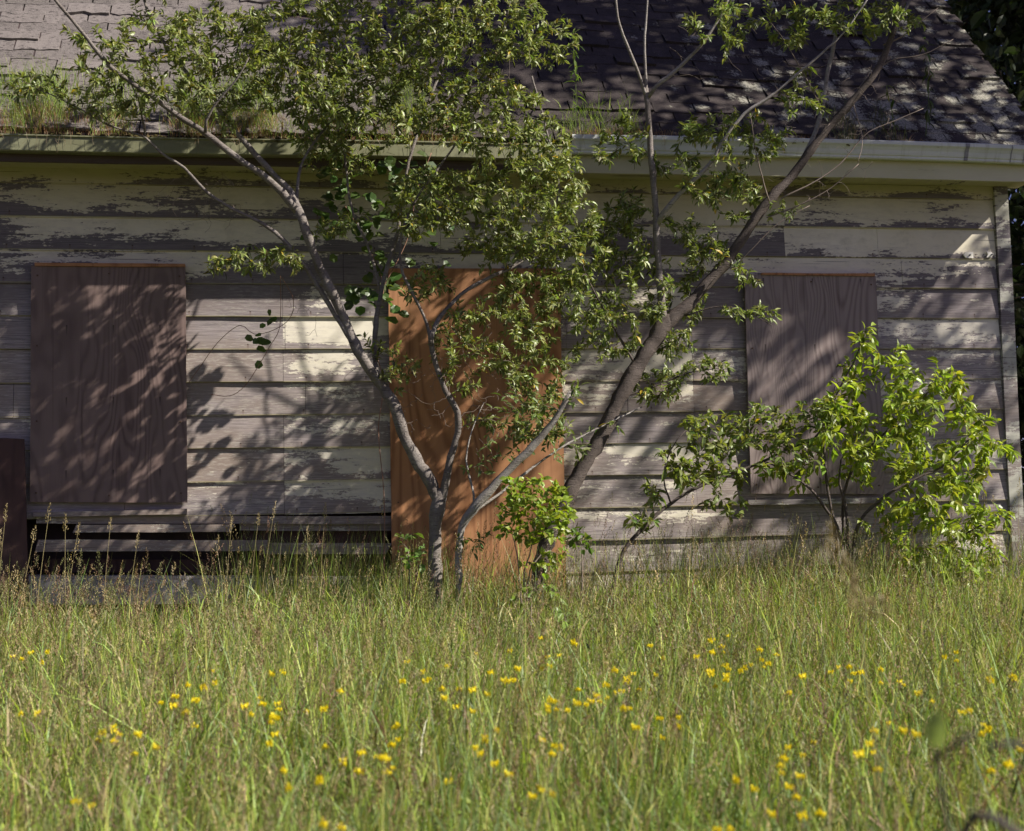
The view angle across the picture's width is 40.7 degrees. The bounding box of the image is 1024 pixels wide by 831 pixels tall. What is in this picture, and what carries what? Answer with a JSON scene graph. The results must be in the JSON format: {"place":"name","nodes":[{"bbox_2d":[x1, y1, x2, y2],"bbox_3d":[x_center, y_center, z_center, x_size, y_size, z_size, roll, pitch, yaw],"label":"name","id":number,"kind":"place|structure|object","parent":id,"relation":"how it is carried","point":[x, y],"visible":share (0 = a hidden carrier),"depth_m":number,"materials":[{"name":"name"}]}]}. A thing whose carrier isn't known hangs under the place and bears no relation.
{"place":"outdoors","nodes":[
{"label":"outdoors","id":0,"kind":"place"},
{"bbox_2d":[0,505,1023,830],"bbox_3d":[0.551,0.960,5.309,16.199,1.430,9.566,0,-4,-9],"label":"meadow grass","id":1,"kind":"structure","parent":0,"point":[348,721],"depth_m":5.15,"materials":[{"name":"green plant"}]},
{"bbox_2d":[0,492,1023,830],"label":"ground","id":2,"kind":"structure","parent":0,"point":[501,749],"depth_m":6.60,"materials":[{"name":"green plant"}]},
{"bbox_2d":[16,525,36,640],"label":"seed stalk","id":3,"kind":"object","parent":2,"relation":"on","point":[28,562],"visible":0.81,"depth_m":7.12,"materials":[{"name":"plant"}]},
{"bbox_2d":[35,503,50,640],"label":"seed stalk","id":4,"kind":"object","parent":2,"relation":"on","point":[42,559],"visible":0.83,"depth_m":6.95,"materials":[{"name":"plant"}]},
{"bbox_2d":[71,797,80,827],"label":"yellow wildflower","id":5,"kind":"object","parent":2,"relation":"on","point":[76,800],"visible":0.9,"depth_m":3.17,"materials":[{"name":"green plant"}]},
{"bbox_2d":[97,729,105,830],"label":"yellow wildflower","id":6,"kind":"object","parent":2,"relation":"on","point":[103,732],"visible":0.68,"depth_m":3.46,"materials":[{"name":"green plant"}]},
{"bbox_2d":[110,736,117,829],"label":"yellow wildflower","id":7,"kind":"object","parent":2,"relation":"on","point":[112,741],"visible":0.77,"depth_m":3.49,"materials":[{"name":"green plant"}]},
{"bbox_2d":[134,730,141,814],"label":"yellow wildflower","id":8,"kind":"object","parent":2,"relation":"on","point":[137,733],"visible":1,"depth_m":3.46,"materials":[{"name":"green plant"}]},
{"bbox_2d":[150,742,159,826],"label":"yellow wildflower","id":9,"kind":"object","parent":2,"relation":"on","point":[155,746],"visible":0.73,"depth_m":3.60,"materials":[{"name":"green plant"}]},
{"bbox_2d":[157,700,163,809],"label":"yellow wildflower","id":10,"kind":"object","parent":2,"relation":"on","point":[160,702],"visible":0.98,"depth_m":4.38,"materials":[{"name":"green plant"}]},
{"bbox_2d":[169,702,178,823],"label":"yellow wildflower","id":11,"kind":"object","parent":2,"relation":"on","point":[175,705],"visible":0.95,"depth_m":3.97,"materials":[{"name":"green plant"}]},
{"bbox_2d":[180,708,189,820],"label":"yellow wildflower","id":12,"kind":"object","parent":2,"relation":"on","point":[184,711],"visible":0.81,"depth_m":3.78,"materials":[{"name":"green plant"}]},
{"bbox_2d":[191,697,199,804],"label":"yellow wildflower","id":13,"kind":"object","parent":2,"relation":"on","point":[196,700],"visible":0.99,"depth_m":3.92,"materials":[{"name":"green plant"}]},
{"bbox_2d":[199,683,214,825],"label":"yellow wildflower","id":14,"kind":"object","parent":2,"relation":"on","point":[201,687],"visible":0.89,"depth_m":4.16,"materials":[{"name":"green plant"}]},
{"bbox_2d":[240,702,248,830],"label":"yellow wildflower","id":15,"kind":"object","parent":2,"relation":"on","point":[245,706],"visible":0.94,"depth_m":4.01,"materials":[{"name":"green plant"}]},
{"bbox_2d":[255,700,266,807],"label":"yellow wildflower","id":16,"kind":"object","parent":2,"relation":"on","point":[262,703],"visible":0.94,"depth_m":4.07,"materials":[{"name":"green plant"}]},
{"bbox_2d":[271,713,279,775],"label":"yellow wildflower","id":17,"kind":"object","parent":2,"relation":"on","point":[275,717],"visible":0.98,"depth_m":3.81,"materials":[{"name":"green plant"}]},
{"bbox_2d":[3,0,616,637],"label":"plum tree","id":18,"kind":"object","parent":2,"relation":"on","point":[351,120],"visible":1,"depth_m":8.25,"materials":[{"name":"green plant"}]},
{"bbox_2d":[188,275,293,396],"bbox_3d":[-1.735,-0.474,8.610,0.820,0.712,0.229,-3,-5,21],"label":"climbing vine","id":19,"kind":"object","parent":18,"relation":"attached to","point":[260,341],"visible":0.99,"depth_m":8.55,"materials":[{"name":"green plant"}]},
{"bbox_2d":[300,150,453,577],"bbox_3d":[-0.841,-0.299,8.776,0.989,2.844,0.130,0,-4,-9],"label":"climbing vine","id":20,"kind":"object","parent":18,"relation":"attached to","point":[354,294],"visible":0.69,"depth_m":8.83,"materials":[{"name":"green plant"}]},
{"bbox_2d":[316,774,322,822],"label":"yellow wildflower","id":21,"kind":"object","parent":2,"relation":"on","point":[319,778],"visible":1,"depth_m":3.14,"materials":[{"name":"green plant"}]},
{"bbox_2d":[319,817,326,830],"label":"yellow wildflower","id":22,"kind":"object","parent":2,"relation":"on","point":[324,824],"visible":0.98,"depth_m":2.67,"materials":[{"name":"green plant"}]},
{"bbox_2d":[320,705,327,816],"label":"yellow wildflower","id":23,"kind":"object","parent":2,"relation":"on","point":[324,708],"visible":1,"depth_m":3.90,"materials":[{"name":"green plant"}]},
{"bbox_2d":[321,743,328,804],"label":"yellow wildflower","id":24,"kind":"object","parent":2,"relation":"on","point":[324,746],"visible":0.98,"depth_m":3.58,"materials":[{"name":"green plant"}]},
{"bbox_2d":[189,554,476,655],"bbox_3d":[-1.144,1.184,8.540,1.846,0.720,1.714,-2,-4,11],"label":"grass tuft","id":25,"kind":"object","parent":2,"relation":"on","point":[326,599],"visible":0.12,"depth_m":8.32,"materials":[{"name":"green plant"}]},
{"bbox_2d":[334,687,343,814],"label":"yellow wildflower","id":26,"kind":"object","parent":2,"relation":"on","point":[339,691],"visible":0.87,"depth_m":4.25,"materials":[{"name":"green plant"}]},
{"bbox_2d":[337,760,346,827],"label":"yellow wildflower","id":27,"kind":"object","parent":2,"relation":"on","point":[345,764],"visible":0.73,"depth_m":3.57,"materials":[{"name":"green plant"}]},
{"bbox_2d":[354,768,363,829],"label":"yellow wildflower","id":28,"kind":"object","parent":2,"relation":"on","point":[358,770],"visible":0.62,"depth_m":3.29,"materials":[{"name":"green plant"}]},
{"bbox_2d":[357,748,367,830],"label":"yellow wildflower","id":29,"kind":"object","parent":2,"relation":"on","point":[360,752],"visible":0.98,"depth_m":3.52,"materials":[{"name":"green plant"}]},
{"bbox_2d":[379,752,390,828],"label":"yellow wildflower","id":30,"kind":"object","parent":2,"relation":"on","point":[383,757],"visible":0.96,"depth_m":3.20,"materials":[{"name":"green plant"}]},
{"bbox_2d":[398,678,405,716],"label":"yellow wildflower","id":31,"kind":"object","parent":2,"relation":"on","point":[403,680],"visible":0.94,"depth_m":4.45,"materials":[{"name":"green plant"}]},
{"bbox_2d":[395,533,426,628],"bbox_3d":[-0.594,1.153,8.202,0.192,0.911,0.308,-1,-4,0],"label":"leafy weed","id":32,"kind":"object","parent":2,"relation":"on","point":[418,553],"visible":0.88,"depth_m":8.21,"materials":[{"name":"green plant"}]},
{"bbox_2d":[440,694,450,803],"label":"yellow wildflower","id":33,"kind":"object","parent":2,"relation":"on","point":[443,697],"visible":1,"depth_m":3.97,"materials":[{"name":"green plant"}]},
{"bbox_2d":[468,686,476,783],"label":"yellow wildflower","id":34,"kind":"object","parent":2,"relation":"on","point":[472,690],"visible":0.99,"depth_m":4.06,"materials":[{"name":"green plant"}]},
{"bbox_2d":[477,749,484,824],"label":"yellow wildflower","id":35,"kind":"object","parent":2,"relation":"on","point":[480,753],"visible":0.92,"depth_m":3.44,"materials":[{"name":"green plant"}]},
{"bbox_2d":[482,736,490,826],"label":"yellow wildflower","id":36,"kind":"object","parent":2,"relation":"on","point":[485,740],"visible":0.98,"depth_m":3.76,"materials":[{"name":"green plant"}]},
{"bbox_2d":[491,760,498,818],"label":"yellow wildflower","id":37,"kind":"object","parent":2,"relation":"on","point":[495,763],"visible":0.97,"depth_m":3.46,"materials":[{"name":"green plant"}]},
{"bbox_2d":[494,727,499,792],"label":"yellow wildflower","id":38,"kind":"object","parent":2,"relation":"on","point":[496,729],"visible":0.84,"depth_m":3.74,"materials":[{"name":"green plant"}]},
{"bbox_2d":[504,769,513,824],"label":"yellow wildflower","id":39,"kind":"object","parent":2,"relation":"on","point":[506,772],"visible":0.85,"depth_m":3.39,"materials":[{"name":"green plant"}]},
{"bbox_2d":[0,0,1023,647],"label":"abandoned house","id":40,"kind":"structure","parent":2,"relation":"on","point":[122,312],"depth_m":9.58,"materials":[{"name":"paint"}]},
{"bbox_2d":[0,438,29,633],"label":"plywood sheet","id":41,"kind":"object","parent":40,"relation":"attached to","point":[14,548],"visible":0.6,"depth_m":8.89,"materials":[{"name":"brown wood"}]},
{"bbox_2d":[0,132,849,148],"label":"gutter moss","id":42,"kind":"object","parent":40,"relation":"on","point":[131,135],"visible":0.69,"depth_m":8.95,"materials":[{"name":"green plant"}]},
{"bbox_2d":[0,52,939,156],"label":"roof grass","id":43,"kind":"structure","parent":40,"relation":"on","point":[49,107],"depth_m":9.11,"materials":[{"name":"green plant"}]},
{"bbox_2d":[566,36,586,126],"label":"roof weed","id":44,"kind":"object","parent":40,"relation":"on","point":[575,71],"visible":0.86,"depth_m":9.50,"materials":[{"name":"green plant"}]},
{"bbox_2d":[880,86,900,128],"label":"roof weed","id":45,"kind":"object","parent":40,"relation":"on","point":[892,102],"visible":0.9,"depth_m":9.89,"materials":[{"name":"green plant"}]},
{"bbox_2d":[918,37,939,135],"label":"roof weed","id":46,"kind":"object","parent":40,"relation":"on","point":[927,118],"visible":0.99,"depth_m":9.96,"materials":[{"name":"green plant"}]},
{"bbox_2d":[508,665,520,825],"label":"yellow wildflower","id":47,"kind":"object","parent":2,"relation":"on","point":[516,668],"visible":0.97,"depth_m":4.36,"materials":[{"name":"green plant"}]},
{"bbox_2d":[528,792,536,826],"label":"yellow wildflower","id":48,"kind":"object","parent":2,"relation":"on","point":[532,796],"visible":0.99,"depth_m":3.25,"materials":[{"name":"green plant"}]},
{"bbox_2d":[493,473,577,638],"bbox_3d":[0.147,0.968,8.046,0.520,1.256,0.472,0,-4,-9],"label":"bush","id":49,"kind":"object","parent":2,"relation":"on","point":[556,490],"visible":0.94,"depth_m":8.01,"materials":[{"name":"green plant"}]},
{"bbox_2d":[510,573,567,655],"bbox_3d":[0.130,1.240,7.775,0.299,0.705,0.248,-4,-5,36],"label":"leafy weed","id":50,"kind":"object","parent":2,"relation":"on","point":[513,598],"visible":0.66,"depth_m":7.80,"materials":[{"name":"green plant"}]},
{"bbox_2d":[455,373,641,672],"bbox_3d":[0.294,0.685,8.272,1.295,1.830,0.638,0,-5,-18],"label":"stub tree","id":51,"kind":"object","parent":2,"relation":"on","point":[480,501],"visible":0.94,"depth_m":8.18,"materials":[{"name":"green plant"}]},
{"bbox_2d":[547,695,553,824],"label":"yellow wildflower","id":52,"kind":"object","parent":2,"relation":"on","point":[552,699],"visible":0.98,"depth_m":3.87,"materials":[{"name":"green plant"}]},
{"bbox_2d":[548,749,557,825],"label":"yellow wildflower","id":53,"kind":"object","parent":2,"relation":"on","point":[551,753],"visible":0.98,"depth_m":3.51,"materials":[{"name":"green plant"}]},
{"bbox_2d":[556,742,562,830],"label":"yellow wildflower","id":54,"kind":"object","parent":2,"relation":"on","point":[561,747],"visible":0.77,"depth_m":3.38,"materials":[{"name":"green plant"}]},
{"bbox_2d":[553,606,590,652],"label":"leafy weed","id":55,"kind":"object","parent":2,"relation":"on","point":[560,613],"visible":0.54,"depth_m":7.33,"materials":[{"name":"green plant"}]},
{"bbox_2d":[572,699,581,782],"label":"yellow wildflower","id":56,"kind":"object","parent":2,"relation":"on","point":[579,703],"visible":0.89,"depth_m":3.83,"materials":[{"name":"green plant"}]},
{"bbox_2d":[564,526,595,606],"bbox_3d":[0.413,1.127,8.343,0.187,0.918,0.332,-4,-5,29],"label":"leafy weed","id":57,"kind":"object","parent":2,"relation":"on","point":[577,538],"visible":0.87,"depth_m":8.34,"materials":[{"name":"green plant"}]},
{"bbox_2d":[593,692,602,818],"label":"yellow wildflower","id":58,"kind":"object","parent":2,"relation":"on","point":[596,695],"visible":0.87,"depth_m":3.99,"materials":[{"name":"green plant"}]},
{"bbox_2d":[602,681,614,780],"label":"yellow wildflower","id":59,"kind":"object","parent":2,"relation":"on","point":[606,683],"visible":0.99,"depth_m":4.35,"materials":[{"name":"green plant"}]},
{"bbox_2d":[611,666,624,781],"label":"yellow wildflower","id":60,"kind":"object","parent":2,"relation":"on","point":[616,670],"visible":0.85,"depth_m":4.37,"materials":[{"name":"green plant"}]},
{"bbox_2d":[620,704,626,819],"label":"yellow wildflower","id":61,"kind":"object","parent":2,"relation":"on","point":[622,707],"visible":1,"depth_m":3.80,"materials":[{"name":"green plant"}]},
{"bbox_2d":[626,706,632,796],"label":"yellow wildflower","id":62,"kind":"object","parent":2,"relation":"on","point":[630,708],"visible":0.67,"depth_m":4.43,"materials":[{"name":"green plant"}]},
{"bbox_2d":[631,723,641,817],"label":"yellow wildflower","id":63,"kind":"object","parent":2,"relation":"on","point":[635,727],"visible":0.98,"depth_m":3.81,"materials":[{"name":"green plant"}]},
{"bbox_2d":[706,668,720,791],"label":"yellow wildflower","id":64,"kind":"object","parent":2,"relation":"on","point":[712,671],"visible":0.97,"depth_m":4.29,"materials":[{"name":"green plant"}]},
{"bbox_2d":[606,383,846,639],"bbox_3d":[1.336,0.687,8.645,1.698,1.790,0.475,0,-5,-14],"label":"sapling","id":65,"kind":"object","parent":2,"relation":"on","point":[716,448],"visible":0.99,"depth_m":8.66,"materials":[{"name":"green plant"}]},
{"bbox_2d":[723,676,733,759],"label":"yellow wildflower","id":66,"kind":"object","parent":2,"relation":"on","point":[726,680],"visible":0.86,"depth_m":4.53,"materials":[{"name":"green plant"}]},
{"bbox_2d":[733,774,740,830],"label":"yellow wildflower","id":67,"kind":"object","parent":2,"relation":"on","point":[736,780],"visible":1,"depth_m":3.05,"materials":[{"name":"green plant"}]},
{"bbox_2d":[528,0,952,651],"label":"slanting tree","id":68,"kind":"object","parent":2,"relation":"on","point":[666,322],"visible":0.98,"depth_m":8.81,"materials":[{"name":"green plant"}]},
{"bbox_2d":[751,784,758,830],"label":"yellow wildflower","id":69,"kind":"object","parent":2,"relation":"on","point":[753,788],"visible":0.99,"depth_m":3.33,"materials":[{"name":"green plant"}]},
{"bbox_2d":[756,646,763,787],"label":"yellow wildflower","id":70,"kind":"object","parent":2,"relation":"on","point":[759,649],"visible":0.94,"depth_m":4.85,"materials":[{"name":"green plant"}]},
{"bbox_2d":[776,761,784,825],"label":"yellow wildflower","id":71,"kind":"object","parent":2,"relation":"on","point":[780,765],"visible":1,"depth_m":3.36,"materials":[{"name":"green plant"}]},
{"bbox_2d":[779,752,788,814],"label":"yellow wildflower","id":72,"kind":"object","parent":2,"relation":"on","point":[784,757],"visible":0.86,"depth_m":3.26,"materials":[{"name":"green plant"}]},
{"bbox_2d":[785,744,791,825],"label":"yellow wildflower","id":73,"kind":"object","parent":2,"relation":"on","point":[788,747],"visible":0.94,"depth_m":3.56,"materials":[{"name":"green plant"}]},
{"bbox_2d":[785,782,794,829],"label":"yellow wildflower","id":74,"kind":"object","parent":2,"relation":"on","point":[789,786],"visible":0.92,"depth_m":3.32,"materials":[{"name":"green plant"}]},
{"bbox_2d":[791,793,800,830],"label":"yellow wildflower","id":75,"kind":"object","parent":2,"relation":"on","point":[796,795],"visible":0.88,"depth_m":3.11,"materials":[{"name":"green plant"}]},
{"bbox_2d":[795,772,804,830],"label":"yellow wildflower","id":76,"kind":"object","parent":2,"relation":"on","point":[798,775],"visible":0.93,"depth_m":3.46,"materials":[{"name":"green plant"}]},
{"bbox_2d":[797,810,807,823],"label":"yellow wildflower","id":77,"kind":"object","parent":2,"relation":"on","point":[800,815],"visible":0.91,"depth_m":2.85,"materials":[{"name":"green plant"}]},
{"bbox_2d":[798,672,807,792],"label":"yellow wildflower","id":78,"kind":"object","parent":2,"relation":"on","point":[802,676],"visible":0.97,"depth_m":4.25,"materials":[{"name":"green plant"}]},
{"bbox_2d":[815,808,825,830],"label":"yellow wildflower","id":79,"kind":"object","parent":2,"relation":"on","point":[823,813],"visible":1,"depth_m":3.02,"materials":[{"name":"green plant"}]},
{"bbox_2d":[846,663,852,800],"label":"yellow wildflower","id":80,"kind":"object","parent":2,"relation":"on","point":[848,666],"visible":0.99,"depth_m":4.41,"materials":[{"name":"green plant"}]},
{"bbox_2d":[853,748,867,826],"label":"yellow wildflower","id":81,"kind":"object","parent":2,"relation":"on","point":[859,754],"visible":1,"depth_m":3.16,"materials":[{"name":"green plant"}]},
{"bbox_2d":[826,520,895,830],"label":"seed stalk","id":82,"kind":"object","parent":2,"relation":"on","point":[853,581],"visible":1,"depth_m":2.20,"materials":[{"name":"plant"}]},
{"bbox_2d":[865,739,873,822],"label":"yellow wildflower","id":83,"kind":"object","parent":2,"relation":"on","point":[867,744],"visible":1,"depth_m":3.29,"materials":[{"name":"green plant"}]},
{"bbox_2d":[872,765,882,826],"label":"yellow wildflower","id":84,"kind":"object","parent":2,"relation":"on","point":[879,768],"visible":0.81,"depth_m":3.39,"materials":[{"name":"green plant"}]},
{"bbox_2d":[870,726,887,829],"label":"yellow wildflower","id":85,"kind":"object","parent":2,"relation":"on","point":[875,730],"visible":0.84,"depth_m":3.58,"materials":[{"name":"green plant"}]},
{"bbox_2d":[753,322,1021,617],"bbox_3d":[2.433,0.465,8.920,1.844,2.204,0.796,0,-4,-9],"label":"cherry bush","id":86,"kind":"object","parent":2,"relation":"on","point":[958,488],"visible":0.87,"depth_m":8.90,"materials":[{"name":"green plant"}]},
{"bbox_2d":[898,726,906,815],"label":"yellow wildflower","id":87,"kind":"object","parent":2,"relation":"on","point":[902,730],"visible":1,"depth_m":3.49,"materials":[{"name":"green plant"}]},
{"bbox_2d":[911,729,920,827],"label":"yellow wildflower","id":88,"kind":"object","parent":2,"relation":"on","point":[915,733],"visible":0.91,"depth_m":3.35,"materials":[{"name":"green plant"}]},
{"bbox_2d":[914,689,929,828],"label":"yellow wildflower","id":89,"kind":"object","parent":2,"relation":"on","point":[916,693],"visible":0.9,"depth_m":4.01,"materials":[{"name":"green plant"}]},
{"bbox_2d":[957,709,967,815],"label":"yellow wildflower","id":90,"kind":"object","parent":2,"relation":"on","point":[961,712],"visible":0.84,"depth_m":3.87,"materials":[{"name":"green plant"}]},
{"bbox_2d":[966,707,972,811],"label":"yellow wildflower","id":91,"kind":"object","parent":2,"relation":"on","point":[969,710],"visible":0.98,"depth_m":3.72,"materials":[{"name":"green plant"}]},
{"bbox_2d":[923,708,1023,830],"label":"broadleaf weed","id":92,"kind":"object","parent":2,"relation":"on","point":[935,731],"visible":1,"depth_m":1.27,"materials":[{"name":"green plant"}]},
{"bbox_2d":[978,730,987,829],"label":"yellow wildflower","id":93,"kind":"object","parent":2,"relation":"on","point":[980,733],"visible":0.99,"depth_m":3.50,"materials":[{"name":"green plant"}]},
{"bbox_2d":[946,0,1023,503],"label":"maple tree","id":94,"kind":"object","parent":2,"relation":"on","point":[1005,18],"visible":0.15,"depth_m":13.35,"materials":[{"name":"green plant"}]},
{"bbox_2d":[982,487,989,604],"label":"seed stalk","id":95,"kind":"object","parent":2,"relation":"on","point":[985,536],"visible":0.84,"depth_m":8.41,"materials":[{"name":"plant"}]},
{"bbox_2d":[986,767,995,811],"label":"yellow wildflower","id":96,"kind":"object","parent":2,"relation":"on","point":[991,769],"visible":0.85,"depth_m":3.32,"materials":[{"name":"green plant"}]},
{"bbox_2d":[968,22,1023,497],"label":"maple tree","id":97,"kind":"object","parent":2,"relation":"on","point":[1011,218],"visible":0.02,"depth_m":17.80,"materials":[{"name":"green plant"}]},
{"bbox_2d":[1002,758,1014,825],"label":"yellow wildflower","id":98,"kind":"object","parent":2,"relation":"on","point":[1006,764],"visible":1,"depth_m":2.99,"materials":[{"name":"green plant"}]},
{"bbox_2d":[1002,673,1016,814],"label":"yellow wildflower","id":99,"kind":"object","parent":2,"relation":"on","point":[1013,675],"visible":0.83,"depth_m":4.53,"materials":[{"name":"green plant"}]},
{"bbox_2d":[1016,747,1023,829],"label":"yellow wildflower","id":100,"kind":"object","parent":2,"relation":"on","point":[1019,749],"visible":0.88,"depth_m":3.65,"materials":[{"name":"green plant"}]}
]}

